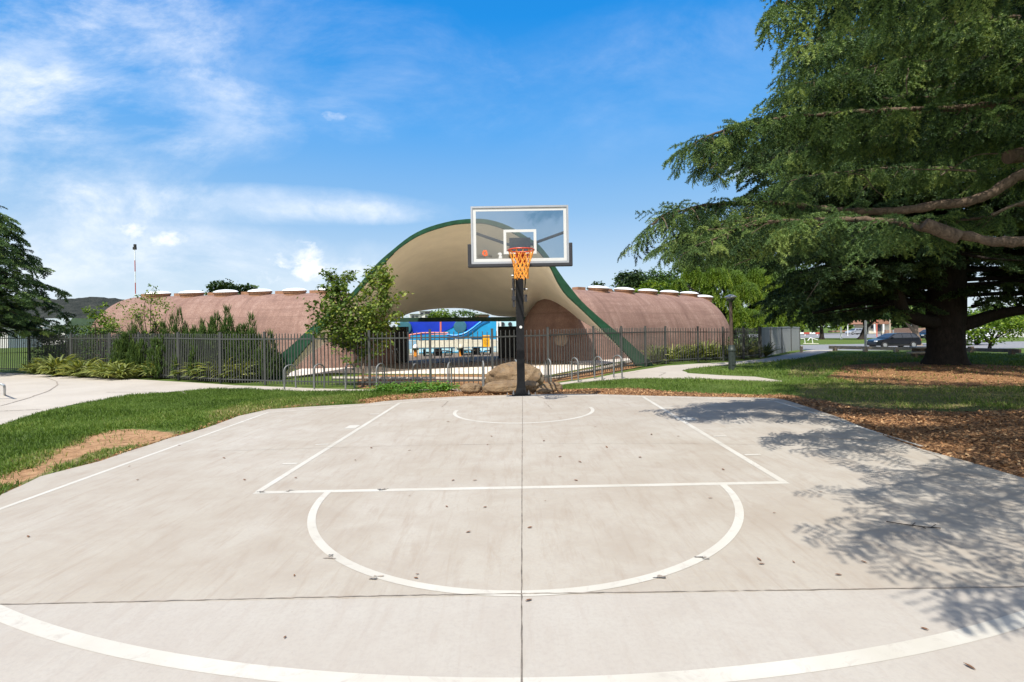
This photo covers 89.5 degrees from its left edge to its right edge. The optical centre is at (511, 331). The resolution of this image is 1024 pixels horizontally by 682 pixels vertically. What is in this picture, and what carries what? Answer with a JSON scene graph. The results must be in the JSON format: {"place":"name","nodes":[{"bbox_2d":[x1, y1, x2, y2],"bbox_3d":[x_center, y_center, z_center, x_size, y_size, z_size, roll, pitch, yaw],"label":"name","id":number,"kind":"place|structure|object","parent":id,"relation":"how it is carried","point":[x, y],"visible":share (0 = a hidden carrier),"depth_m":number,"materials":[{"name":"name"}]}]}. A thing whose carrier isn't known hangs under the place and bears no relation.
{"place":"outdoors","nodes":[
{"label":"outdoors","id":0,"kind":"place"},
{"bbox_2d":[1,297,122,328],"bbox_3d":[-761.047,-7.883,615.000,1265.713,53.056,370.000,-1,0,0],"label":"hill","id":1,"kind":"structure","parent":0,"point":[75,306],"depth_m":514.40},
{"bbox_2d":[0,387,458,494],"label":"grass","id":2,"kind":"structure","parent":0,"point":[226,399],"depth_m":9.59,"materials":[{"name":"plant"}]},
{"bbox_2d":[0,350,832,423],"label":"path","id":3,"kind":"structure","parent":0,"point":[27,394],"depth_m":14.94,"materials":[{"name":"concrete"}]},
{"bbox_2d":[52,357,103,376],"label":"flax plant","id":4,"kind":"object","parent":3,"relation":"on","point":[77,366],"visible":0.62,"depth_m":19.22,"materials":[{"name":"green plant"}]},
{"bbox_2d":[79,359,123,378],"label":"flax plant","id":5,"kind":"object","parent":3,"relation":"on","point":[96,369],"visible":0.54,"depth_m":18.49,"materials":[{"name":"green plant"}]},
{"bbox_2d":[94,362,142,378],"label":"flax plant","id":6,"kind":"object","parent":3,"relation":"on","point":[119,372],"visible":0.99,"depth_m":18.18,"materials":[{"name":"green plant"}]},
{"bbox_2d":[283,364,296,388],"bbox_3d":[-6.030,1.242,14.031,0.043,0.679,0.383,-1,0,34],"label":"bicycle rack","id":7,"kind":"object","parent":3,"relation":"on","point":[295,375],"visible":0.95,"depth_m":14.03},
{"bbox_2d":[313,363,324,388],"bbox_3d":[-5.160,1.211,13.819,0.043,0.696,0.383,-1,0,27],"label":"bicycle rack","id":8,"kind":"object","parent":3,"relation":"on","point":[322,365],"visible":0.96,"depth_m":13.82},
{"bbox_2d":[571,357,578,381],"bbox_3d":[1.686,1.038,13.855,0.043,0.670,0.383,-1,0,-24],"label":"bicycle rack","id":9,"kind":"object","parent":3,"relation":"on","point":[577,369],"visible":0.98,"depth_m":13.71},
{"bbox_2d":[594,356,602,379],"bbox_3d":[2.387,1.022,14.298,0.043,0.663,0.383,-1,0,-28],"label":"bicycle rack","id":10,"kind":"object","parent":3,"relation":"on","point":[601,367],"visible":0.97,"depth_m":14.14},
{"bbox_2d":[613,355,622,377],"bbox_3d":[2.972,1.002,14.515,0.043,0.673,0.383,-1,0,-30],"label":"bicycle rack","id":11,"kind":"object","parent":3,"relation":"on","point":[621,366],"visible":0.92,"depth_m":14.39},
{"bbox_2d":[289,358,629,375],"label":"plaza","id":12,"kind":"structure","parent":0,"point":[460,369],"depth_m":19.73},
{"bbox_2d":[375,352,573,368],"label":"shaded floor","id":13,"kind":"structure","parent":0,"point":[477,359],"depth_m":24.03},
{"bbox_2d":[433,349,441,362],"bbox_3d":[-3.496,1.160,24.314,0.450,0.657,0.427,-1,0,0],"label":"cafe chair","id":14,"kind":"object","parent":13,"relation":"on","point":[436,352],"visible":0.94,"depth_m":24.47,"materials":[{"name":"black plastic"}]},
{"bbox_2d":[455,339,471,350],"bbox_3d":[-3.227,0.911,34.200,1.087,0.837,0.070,-1,0,0],"label":"pool fence","id":15,"kind":"object","parent":13,"relation":"on","point":[470,344],"visible":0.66,"depth_m":34.18,"materials":[{"name":"beige paint"}]},
{"bbox_2d":[0,0,1022,326],"label":"sky","id":16,"kind":"structure","parent":0,"point":[265,144],"materials":[{"name":"blue"}]},
{"bbox_2d":[0,326,1023,493],"bbox_3d":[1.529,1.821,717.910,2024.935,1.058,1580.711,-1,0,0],"label":"ground","id":17,"kind":"structure","parent":0,"point":[76,453],"depth_m":11.02,"materials":[{"name":"soil"}]},
{"bbox_2d":[0,327,46,347],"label":"shed","id":18,"kind":"structure","parent":17,"relation":"on","point":[12,343],"depth_m":55.73,"materials":[{"name":"metal"}]},
{"bbox_2d":[19,360,48,373],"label":"flax plant","id":19,"kind":"object","parent":17,"relation":"on","point":[33,369],"visible":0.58,"depth_m":21.36,"materials":[{"name":"green plant"}]},
{"bbox_2d":[0,206,79,349],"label":"layered tree","id":20,"kind":"object","parent":17,"relation":"on","point":[17,317],"visible":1,"depth_m":22.12,"materials":[{"name":"green plant"}]},
{"bbox_2d":[28,353,84,375],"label":"flax plant","id":21,"kind":"object","parent":17,"relation":"on","point":[46,366],"visible":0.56,"depth_m":20.09,"materials":[{"name":"green plant"}]},
{"bbox_2d":[35,322,96,359],"bbox_3d":[-19.978,0.738,23.431,3.459,2.379,1.973,-1,0,0],"label":"hedge shrub","id":22,"kind":"object","parent":17,"relation":"on","point":[72,329],"visible":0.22,"depth_m":23.22,"materials":[{"name":"green plant"}]},
{"bbox_2d":[42,318,94,344],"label":"shed","id":23,"kind":"structure","parent":17,"relation":"on","point":[78,321],"depth_m":60.99,"materials":[{"name":"metal"}]},
{"bbox_2d":[73,364,98,377],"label":"flax plant","id":24,"kind":"object","parent":17,"relation":"on","point":[86,368],"visible":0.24,"depth_m":19.07,"materials":[{"name":"green plant"}]},
{"bbox_2d":[81,302,119,360],"bbox_3d":[-16.709,0.331,21.046,1.355,3.050,0.726,-1,0,7],"label":"leafy sapling","id":25,"kind":"object","parent":17,"relation":"on","point":[104,318],"visible":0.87,"depth_m":20.94,"materials":[{"name":"green plant"}]},
{"bbox_2d":[73,322,127,353],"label":"hedge shrub","id":26,"kind":"object","parent":17,"relation":"on","point":[92,330],"visible":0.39,"depth_m":22.02,"materials":[{"name":"green plant"}]},
{"bbox_2d":[108,313,145,363],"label":"juniper shrub","id":27,"kind":"object","parent":17,"relation":"on","point":[120,352],"visible":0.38,"depth_m":19.49,"materials":[{"name":"green plant"}]},
{"bbox_2d":[133,244,136,296],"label":"light mast","id":28,"kind":"object","parent":17,"relation":"on","point":[134,247],"visible":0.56,"depth_m":59.96,"materials":[{"name":"metal"}]},
{"bbox_2d":[24,323,252,371],"bbox_3d":[-15.336,0.935,21.015,15.129,2.215,2.532,-1,0,28],"label":"dark hedge","id":29,"kind":"object","parent":17,"relation":"on","point":[95,348],"visible":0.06,"depth_m":21.97,"materials":[{"name":"green plant"}]},
{"bbox_2d":[103,284,174,377],"bbox_3d":[-13.590,0.030,19.010,2.574,3.542,0.940,-1,0,0],"label":"airy sapling","id":30,"kind":"object","parent":17,"relation":"on","point":[150,313],"visible":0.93,"depth_m":18.98,"materials":[{"name":"green plant"}]},
{"bbox_2d":[120,321,167,376],"bbox_3d":[-13.361,0.634,19.125,1.774,2.125,1.845,-1,0,31],"label":"juniper shrub","id":31,"kind":"object","parent":17,"relation":"on","point":[137,347],"visible":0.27,"depth_m":18.78,"materials":[{"name":"green plant"}]},
{"bbox_2d":[136,359,169,377],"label":"flax plant","id":32,"kind":"object","parent":17,"relation":"on","point":[149,372],"visible":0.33,"depth_m":18.30,"materials":[{"name":"green plant"}]},
{"bbox_2d":[141,307,197,377],"bbox_3d":[-12.007,0.387,18.653,2.189,2.576,1.701,-1,0,0],"label":"juniper shrub","id":33,"kind":"object","parent":17,"relation":"on","point":[163,330],"visible":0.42,"depth_m":18.23,"materials":[{"name":"green plant"}]},
{"bbox_2d":[167,360,194,378],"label":"flax plant","id":34,"kind":"object","parent":17,"relation":"on","point":[176,372],"visible":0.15,"depth_m":17.50,"materials":[{"name":"green plant"}]},
{"bbox_2d":[169,316,211,378],"bbox_3d":[-10.965,0.565,18.170,2.020,2.187,1.658,-1,0,0],"label":"juniper shrub","id":35,"kind":"object","parent":17,"relation":"on","point":[192,330],"visible":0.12,"depth_m":17.78,"materials":[{"name":"green plant"}]},
{"bbox_2d":[178,361,222,380],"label":"flax plant","id":36,"kind":"object","parent":17,"relation":"on","point":[192,372],"visible":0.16,"depth_m":16.93,"materials":[{"name":"green plant"}]},
{"bbox_2d":[186,303,246,379],"bbox_3d":[-9.851,0.339,17.610,2.261,2.601,2.172,-1,0,0],"label":"juniper shrub","id":37,"kind":"object","parent":17,"relation":"on","point":[213,327],"visible":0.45,"depth_m":17.20,"materials":[{"name":"green plant"}]},
{"bbox_2d":[190,357,243,380],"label":"flax plant","id":38,"kind":"object","parent":17,"relation":"on","point":[205,367],"visible":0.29,"depth_m":16.66,"materials":[{"name":"green plant"}]},
{"bbox_2d":[202,278,258,294],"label":"pine tree","id":39,"kind":"object","parent":17,"relation":"on","point":[219,285],"visible":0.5,"depth_m":71.52,"materials":[{"name":"green plant"}]},
{"bbox_2d":[213,361,258,381],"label":"flax plant","id":40,"kind":"object","parent":17,"relation":"on","point":[226,372],"visible":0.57,"depth_m":16.36,"materials":[{"name":"green plant"}]},
{"bbox_2d":[231,312,266,378],"bbox_3d":[-8.786,0.466,17.239,1.496,2.314,1.325,-1,0,0],"label":"juniper shrub","id":41,"kind":"object","parent":17,"relation":"on","point":[252,331],"visible":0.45,"depth_m":17.12,"materials":[{"name":"green plant"}]},
{"bbox_2d":[248,329,286,379],"bbox_3d":[-8.088,0.753,17.057,1.071,1.720,1.052,-1,0,17],"label":"juniper shrub","id":42,"kind":"object","parent":17,"relation":"on","point":[270,332],"visible":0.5,"depth_m":16.89,"materials":[{"name":"green plant"}]},
{"bbox_2d":[344,363,354,389],"bbox_3d":[-4.244,1.185,13.521,0.043,0.699,0.383,-1,0,23],"label":"bicycle rack","id":43,"kind":"object","parent":17,"relation":"on","point":[353,374],"visible":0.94,"depth_m":13.56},
{"bbox_2d":[297,258,412,386],"bbox_3d":[-4.218,-0.266,14.106,3.145,3.647,2.200,-1,0,0],"label":"young tree","id":44,"kind":"object","parent":17,"relation":"on","point":[369,312],"visible":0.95,"depth_m":14.10,"materials":[{"name":"green plant"}]},
{"bbox_2d":[0,326,760,386],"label":"picket fence","id":45,"kind":"object","parent":17,"relation":"on","point":[179,338],"visible":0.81,"depth_m":16.07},
{"bbox_2d":[483,335,489,346],"bbox_3d":[-0.690,0.264,13.749,0.195,0.310,0.008,-1,0,0],"label":"warning sign","id":46,"kind":"object","parent":45,"relation":"attached to","point":[484,342],"visible":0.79,"depth_m":13.75,"materials":[{"name":"yellow"}]},
{"bbox_2d":[376,363,384,388],"bbox_3d":[-3.387,1.167,13.313,0.043,0.688,0.383,-1,0,21],"label":"bicycle rack","id":47,"kind":"object","parent":17,"relation":"on","point":[376,373],"visible":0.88,"depth_m":13.23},
{"bbox_2d":[87,219,729,379],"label":"pool building","id":48,"kind":"structure","parent":17,"relation":"on","point":[431,269],"depth_m":23.83,"materials":[{"name":"pink concrete"}]},
{"bbox_2d":[366,379,459,391],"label":"ground cover","id":49,"kind":"object","parent":17,"relation":"on","point":[415,386],"visible":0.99,"depth_m":12.47,"materials":[{"name":"green plant"}]},
{"bbox_2d":[409,311,433,317],"bbox_3d":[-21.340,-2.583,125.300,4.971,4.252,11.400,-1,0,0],"label":"apartment block","id":50,"kind":"structure","parent":17,"relation":"on","point":[421,314],"depth_m":120.80,"materials":[{"name":"grey metal"}]},
{"bbox_2d":[425,308,453,317],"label":"round tree","id":51,"kind":"object","parent":17,"relation":"on","point":[435,313],"visible":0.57,"depth_m":94.45,"materials":[{"name":"green plant"}]},
{"bbox_2d":[398,316,489,339],"bbox_3d":[-4.954,-0.144,37.886,6.857,1.705,2.827,-1,0,0],"label":"mural","id":52,"kind":"object","parent":17,"relation":"on","point":[441,327],"visible":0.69,"depth_m":38.00},
{"bbox_2d":[447,362,451,385],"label":"bicycle rack","id":53,"kind":"object","parent":17,"relation":"on","point":[448,372],"visible":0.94,"depth_m":13.16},
{"bbox_2d":[409,321,495,348],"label":"painted wall","id":54,"kind":"structure","parent":17,"relation":"on","point":[486,329],"depth_m":40.00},
{"bbox_2d":[409,339,495,353],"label":"pool wall","id":55,"kind":"structure","parent":17,"relation":"on","point":[474,343],"depth_m":35.00,"materials":[{"name":"beige paint"}]},
{"bbox_2d":[449,309,481,316],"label":"round tree","id":56,"kind":"object","parent":17,"relation":"on","point":[464,312],"visible":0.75,"depth_m":89.75,"materials":[{"name":"green plant"}]},
{"bbox_2d":[460,383,481,393],"bbox_3d":[-0.953,1.343,12.062,0.530,0.272,0.493,-1,0,0],"label":"boulder","id":57,"kind":"object","parent":17,"relation":"on","point":[468,388],"visible":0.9,"depth_m":11.89,"materials":[{"name":"stone"}]},
{"bbox_2d":[333,360,632,379],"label":"plaza kerb","id":58,"kind":"structure","parent":17,"relation":"on","point":[419,378],"depth_m":15.80,"materials":[{"name":"concrete"}]},
{"bbox_2d":[482,361,484,386],"bbox_3d":[-0.731,1.092,13.107,0.043,0.695,0.383,-1,0,-8],"label":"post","id":59,"kind":"object","parent":17,"relation":"on","point":[483,375],"visible":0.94,"depth_m":12.93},
{"bbox_2d":[496,321,515,351],"bbox_3d":[-0.274,0.436,36.615,1.656,2.495,1.770,-1,0,0],"label":"kiosk","id":60,"kind":"object","parent":17,"relation":"on","point":[505,323],"visible":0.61,"depth_m":35.91,"materials":[{"name":"white paint"}]},
{"bbox_2d":[482,380,538,393],"bbox_3d":[-0.025,1.303,11.848,1.311,0.371,0.720,-1,0,0],"label":"boulder","id":61,"kind":"object","parent":17,"relation":"on","point":[502,387],"visible":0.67,"depth_m":11.62,"materials":[{"name":"stone"}]},
{"bbox_2d":[0,394,1023,681],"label":"court","id":62,"kind":"object","parent":17,"relation":"on","point":[644,542],"visible":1,"depth_m":3.38,"materials":[{"name":"concrete"}]},
{"bbox_2d":[468,205,572,395],"bbox_3d":[0.398,-0.473,10.149,1.808,3.720,2.316,-1,0,24],"label":"basketball hoop","id":63,"kind":"object","parent":62,"relation":"on","point":[519,251],"visible":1,"depth_m":9.61,"materials":[{"name":"white paint"}]},
{"bbox_2d":[886,521,940,528],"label":"fallen twig","id":64,"kind":"object","parent":62,"relation":"on","point":[915,525],"visible":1,"depth_m":3.60,"materials":[{"name":"brown plant"}]},
{"bbox_2d":[3,387,1023,491],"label":"bark mulch","id":65,"kind":"object","parent":17,"relation":"on","point":[912,414],"visible":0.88,"depth_m":7.22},
{"bbox_2d":[485,362,543,385],"bbox_3d":[0.057,1.159,12.935,1.504,0.783,1.102,-1,0,0],"label":"boulder","id":66,"kind":"object","parent":17,"relation":"on","point":[506,371],"visible":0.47,"depth_m":12.61,"materials":[{"name":"stone"}]},
{"bbox_2d":[536,388,552,392],"bbox_3d":[0.740,1.376,11.746,0.396,0.173,0.355,-1,0,0],"label":"boulder","id":67,"kind":"object","parent":17,"relation":"on","point":[543,390],"visible":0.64,"depth_m":11.61,"materials":[{"name":"stone"}]},
{"bbox_2d":[545,358,551,381],"bbox_3d":[0.981,1.063,13.962,0.043,0.657,0.383,-1,0,-19],"label":"bicycle rack","id":68,"kind":"object","parent":17,"relation":"on","point":[550,370],"visible":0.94,"depth_m":13.85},
{"bbox_2d":[540,382,562,391],"bbox_3d":[0.929,1.353,12.153,0.537,0.321,0.634,-1,0,0],"label":"boulder","id":69,"kind":"object","parent":17,"relation":"on","point":[555,386],"visible":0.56,"depth_m":11.95,"materials":[{"name":"stone"}]},
{"bbox_2d":[610,269,649,292],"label":"dark tree","id":70,"kind":"object","parent":17,"relation":"on","point":[633,279],"visible":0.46,"depth_m":57.55,"materials":[{"name":"green plant"}]},
{"bbox_2d":[634,278,671,293],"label":"olive tree","id":71,"kind":"object","parent":17,"relation":"on","point":[664,284],"visible":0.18,"depth_m":49.78,"materials":[{"name":"green plant"}]},
{"bbox_2d":[642,266,673,287],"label":"dark tree","id":72,"kind":"object","parent":17,"relation":"on","point":[658,278],"visible":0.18,"depth_m":63.50,"materials":[{"name":"green plant"}]},
{"bbox_2d":[640,343,679,362],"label":"flax plant","id":73,"kind":"object","parent":17,"relation":"on","point":[660,353],"visible":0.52,"depth_m":19.96,"materials":[{"name":"green plant"}]},
{"bbox_2d":[657,344,682,360],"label":"flax plant","id":74,"kind":"object","parent":17,"relation":"on","point":[676,354],"visible":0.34,"depth_m":20.85,"materials":[{"name":"green plant"}]},
{"bbox_2d":[674,344,696,360],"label":"flax plant","id":75,"kind":"object","parent":17,"relation":"on","point":[685,354],"visible":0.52,"depth_m":20.98,"materials":[{"name":"green plant"}]},
{"bbox_2d":[681,341,713,359],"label":"flax plant","id":76,"kind":"object","parent":17,"relation":"on","point":[701,354],"visible":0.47,"depth_m":21.17,"materials":[{"name":"green plant"}]},
{"bbox_2d":[687,340,727,359],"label":"flax plant","id":77,"kind":"object","parent":17,"relation":"on","point":[711,348],"visible":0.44,"depth_m":21.18,"materials":[{"name":"green plant"}]},
{"bbox_2d":[705,343,727,358],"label":"flax plant","id":78,"kind":"object","parent":17,"relation":"on","point":[718,351],"visible":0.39,"depth_m":21.20,"materials":[{"name":"green plant"}]},
{"bbox_2d":[724,294,736,369],"bbox_3d":[6.885,0.051,16.229,0.390,2.413,0.384,-1,0,0],"label":"lamp post","id":79,"kind":"object","parent":17,"relation":"on","point":[730,298],"visible":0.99,"depth_m":16.18,"materials":[{"name":"grey metal"}]},
{"bbox_2d":[658,249,815,307],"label":"tall tree","id":80,"kind":"object","parent":17,"relation":"on","point":[690,283],"visible":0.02,"depth_m":47.75,"materials":[{"name":"green plant"}]},
{"bbox_2d":[669,264,807,337],"bbox_3d":[16.188,-1.829,36.764,10.218,6.273,4.757,-1,0,0],"label":"weeping conifer","id":81,"kind":"object","parent":17,"relation":"on","point":[744,290],"visible":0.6,"depth_m":36.38,"materials":[{"name":"green plant"}]},
{"bbox_2d":[725,338,766,357],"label":"flax plant","id":82,"kind":"object","parent":17,"relation":"on","point":[753,349],"visible":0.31,"depth_m":21.69,"materials":[{"name":"green plant"}]},
{"bbox_2d":[728,322,773,345],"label":"dark hedge","id":83,"kind":"object","parent":17,"relation":"on","point":[746,336],"visible":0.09,"depth_m":26.97,"materials":[{"name":"green plant"}]},
{"bbox_2d":[708,251,822,342],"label":"weeping conifer","id":84,"kind":"object","parent":17,"relation":"on","point":[776,275],"visible":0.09,"depth_m":40.79,"materials":[{"name":"green plant"}]},
{"bbox_2d":[763,342,782,355],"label":"flax plant","id":85,"kind":"object","parent":17,"relation":"on","point":[768,346],"visible":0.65,"depth_m":22.86,"materials":[{"name":"green plant"}]},
{"bbox_2d":[760,326,799,357],"bbox_3d":[13.700,0.501,26.212,0.183,1.509,9.723,-1,0,38],"label":"sheet metal fence","id":86,"kind":"object","parent":17,"relation":"on","point":[787,339],"visible":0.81,"depth_m":25.96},
{"bbox_2d":[784,320,835,334],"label":"distant tree","id":87,"kind":"object","parent":17,"relation":"on","point":[802,330],"visible":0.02,"depth_m":148.95,"materials":[{"name":"green plant"}]},
{"bbox_2d":[617,0,1023,298],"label":"cedar tree","id":88,"kind":"object","parent":17,"relation":"on","point":[964,37],"visible":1,"depth_m":6.54,"materials":[{"name":"green plant"}]},
{"bbox_2d":[806,303,855,339],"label":"park tree","id":89,"kind":"object","parent":17,"relation":"on","point":[821,334],"visible":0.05,"depth_m":91.80,"materials":[{"name":"green plant"}]},
{"bbox_2d":[826,309,862,332],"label":"distant tree","id":90,"kind":"object","parent":17,"relation":"on","point":[843,326],"visible":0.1,"depth_m":168.62,"materials":[{"name":"green plant"}]},
{"bbox_2d":[685,351,1023,385],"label":"grass","id":91,"kind":"structure","parent":17,"relation":"on","point":[788,361],"depth_m":17.42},
{"bbox_2d":[831,305,890,339],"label":"park tree","id":92,"kind":"object","parent":17,"relation":"on","point":[873,320],"visible":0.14,"depth_m":87.55,"materials":[{"name":"green plant"}]},
{"bbox_2d":[864,306,866,345],"bbox_3d":[17.881,-0.297,26.109,0.147,2.633,0.125,-1,0,-23],"label":"sign pole","id":93,"kind":"object","parent":17,"relation":"on","point":[865,332],"visible":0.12,"depth_m":26.07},
{"bbox_2d":[708,20,1023,364],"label":"cedar tree","id":94,"kind":"object","parent":17,"relation":"on","point":[895,287],"visible":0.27,"depth_m":15.89,"materials":[{"name":"green plant"}]},
{"bbox_2d":[829,346,910,351],"bbox_3d":[17.737,0.888,25.734,0.311,0.275,3.620,-1,0,-34],"label":"timber barrier","id":95,"kind":"object","parent":17,"relation":"on","point":[867,348],"visible":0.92,"depth_m":25.63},
{"bbox_2d":[852,320,888,333],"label":"tiled house","id":96,"kind":"structure","parent":17,"relation":"on","point":[872,328],"depth_m":141.00,"materials":[{"name":"ceramic"}]},
{"bbox_2d":[881,317,911,327],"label":"distant tree","id":97,"kind":"object","parent":17,"relation":"on","point":[900,325],"visible":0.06,"depth_m":163.21,"materials":[{"name":"green plant"}]},
{"bbox_2d":[888,305,924,345],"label":"park tree","id":98,"kind":"object","parent":17,"relation":"on","point":[913,328],"visible":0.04,"depth_m":57.83,"materials":[{"name":"green plant"}]},
{"bbox_2d":[894,328,924,332],"bbox_3d":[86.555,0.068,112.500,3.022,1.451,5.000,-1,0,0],"label":"brick house","id":99,"kind":"structure","parent":17,"relation":"on","point":[902,330],"depth_m":111.91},
{"bbox_2d":[902,346,925,357],"bbox_3d":[16.892,0.858,21.360,1.675,0.395,1.280,-1,0,0],"label":"picnic table","id":100,"kind":"object","parent":17,"relation":"on","point":[917,350],"visible":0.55,"depth_m":21.36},
{"bbox_2d":[829,361,1023,386],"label":"bark mulch","id":101,"kind":"object","parent":17,"relation":"on","point":[927,373],"visible":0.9,"depth_m":13.92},
{"bbox_2d":[966,346,1020,354],"bbox_3d":[20.924,0.838,22.654,0.295,0.264,2.959,-1,0,3],"label":"timber barrier","id":102,"kind":"object","parent":17,"relation":"on","point":[973,349],"visible":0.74,"depth_m":22.38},
{"bbox_2d":[967,301,1019,326],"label":"distant tree","id":103,"kind":"object","parent":17,"relation":"on","point":[992,308],"visible":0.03,"depth_m":129.76,"materials":[{"name":"green plant"}]},
{"bbox_2d":[966,310,1023,347],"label":"street tree","id":104,"kind":"object","parent":17,"relation":"on","point":[1003,326],"visible":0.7,"depth_m":45.64,"materials":[{"name":"green plant"}]},
{"bbox_2d":[561,376,1023,409],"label":"grass","id":105,"kind":"structure","parent":0,"point":[685,380],"depth_m":10.61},
{"bbox_2d":[739,333,1018,337],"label":"road","id":106,"kind":"structure","parent":0,"point":[832,335],"depth_m":122.19,"materials":[{"name":"asphalt"}]},
{"bbox_2d":[845,328,861,334],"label":"parked car","id":107,"kind":"object","parent":106,"relation":"on","point":[855,331],"visible":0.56,"depth_m":134.22,"materials":[{"name":"silver metal"}]},
{"bbox_2d":[800,341,1023,349],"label":"road","id":108,"kind":"structure","parent":0,"point":[1015,344],"depth_m":56.95,"materials":[{"name":"asphalt"}]},
{"bbox_2d":[867,333,921,346],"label":"parked car","id":109,"kind":"object","parent":108,"relation":"on","point":[899,339],"visible":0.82,"depth_m":52.04,"materials":[{"name":"blue paint"}]},
{"bbox_2d":[966,327,997,344],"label":"parked van","id":110,"kind":"object","parent":108,"relation":"on","point":[981,341],"visible":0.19,"depth_m":56.20,"materials":[{"name":"white paint"}]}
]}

